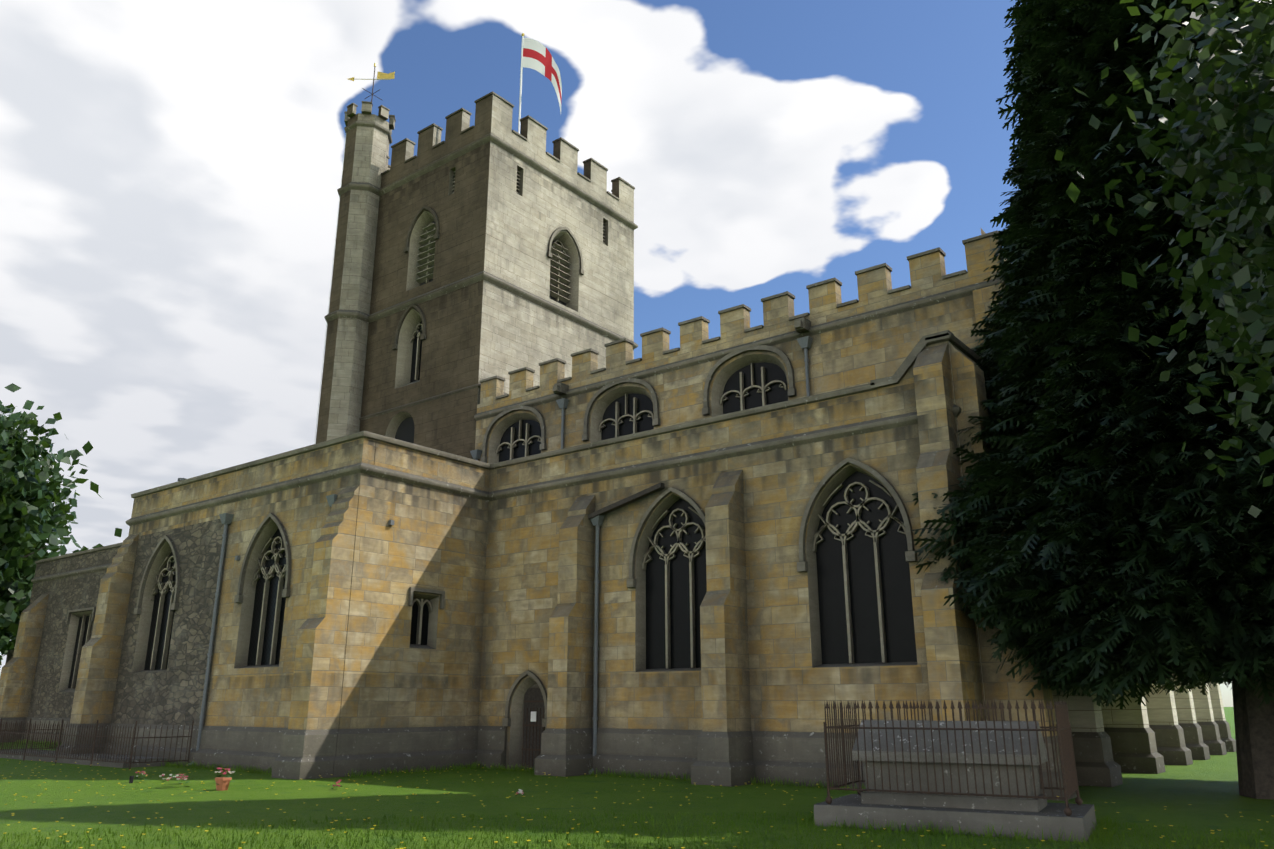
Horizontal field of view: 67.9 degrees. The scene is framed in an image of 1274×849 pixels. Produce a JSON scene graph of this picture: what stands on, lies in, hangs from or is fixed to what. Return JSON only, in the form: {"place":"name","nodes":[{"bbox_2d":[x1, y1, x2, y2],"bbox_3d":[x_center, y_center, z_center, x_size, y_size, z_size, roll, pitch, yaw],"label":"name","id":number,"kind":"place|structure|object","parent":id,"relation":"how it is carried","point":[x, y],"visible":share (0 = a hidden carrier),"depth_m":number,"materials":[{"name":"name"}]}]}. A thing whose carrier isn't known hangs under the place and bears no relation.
{"place":"outdoors","nodes":[
{"label":"outdoors","id":0,"kind":"place"},
{"bbox_2d":[316,91,637,458],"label":"church tower","id":1,"kind":"structure","parent":0,"point":[490,243],"depth_m":41.06,"materials":[{"name":"beige stone"}]},
{"bbox_2d":[0,0,1232,706],"label":"sky","id":2,"kind":"structure","parent":0,"point":[171,170],"materials":[{"name":"white"}]},
{"bbox_2d":[0,707,1273,848],"bbox_3d":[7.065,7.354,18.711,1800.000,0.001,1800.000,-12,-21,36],"label":"ground grass","id":3,"kind":"structure","parent":0,"point":[1208,789],"depth_m":16.82,"materials":[{"name":"green plant"}]},
{"bbox_2d":[0,383,121,664],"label":"tree","id":4,"kind":"object","parent":3,"relation":"on","point":[32,520],"visible":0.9,"depth_m":53.42,"materials":[{"name":"green plant"}]},
{"bbox_2d":[0,749,166,767],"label":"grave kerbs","id":5,"kind":"structure","parent":3,"relation":"on","point":[86,762],"depth_m":28.86,"materials":[{"name":"stone"}]},
{"bbox_2d":[0,717,193,769],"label":"iron fence","id":6,"kind":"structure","parent":3,"relation":"on","point":[5,730],"depth_m":28.50,"materials":[{"name":"black metal"}]},
{"bbox_2d":[129,768,523,795],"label":"grave flowers","id":7,"kind":"object","parent":3,"relation":"on","point":[222,783],"visible":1,"depth_m":20.16,"materials":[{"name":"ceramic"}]},
{"bbox_2d":[0,228,1235,800],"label":"church building","id":8,"kind":"structure","parent":3,"relation":"on","point":[766,590],"depth_m":25.89,"materials":[{"name":"beige stone"}]},
{"bbox_2d":[177,33,812,773],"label":"church fittings","id":9,"kind":"object","parent":8,"relation":"attached to","point":[535,55],"visible":0.71,"depth_m":27.64,"materials":[{"name":"grey metal"}]},
{"bbox_2d":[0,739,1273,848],"bbox_3d":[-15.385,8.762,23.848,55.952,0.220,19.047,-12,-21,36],"label":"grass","id":10,"kind":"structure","parent":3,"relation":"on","point":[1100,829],"depth_m":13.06,"materials":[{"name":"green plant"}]},
{"bbox_2d":[2,760,1272,848],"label":"dandelions","id":11,"kind":"object","parent":3,"relation":"on","point":[463,814],"visible":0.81,"depth_m":15.23,"materials":[{"name":"yellow"}]},
{"bbox_2d":[814,700,1096,841],"bbox_3d":[4.757,5.127,14.378,3.700,1.810,2.000,-9,-19,27],"label":"railed tomb","id":12,"kind":"object","parent":3,"relation":"on","point":[978,775],"visible":1,"depth_m":13.81,"materials":[{"name":"stone"}]},
{"bbox_2d":[912,0,1273,799],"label":"yew tree","id":13,"kind":"object","parent":3,"relation":"on","point":[1134,550],"visible":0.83,"depth_m":18.37,"materials":[{"name":"green plant"}]},
{"bbox_2d":[1161,12,1273,256],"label":"lime tree","id":14,"kind":"object","parent":3,"relation":"on","point":[1213,226],"visible":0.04,"depth_m":15.96,"materials":[{"name":"green plant"}]},
{"bbox_2d":[1054,0,1273,522],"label":"tree foliage","id":15,"kind":"object","parent":14,"relation":"attached to","point":[1232,104],"visible":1,"depth_m":9.42,"materials":[{"name":"green plant"}]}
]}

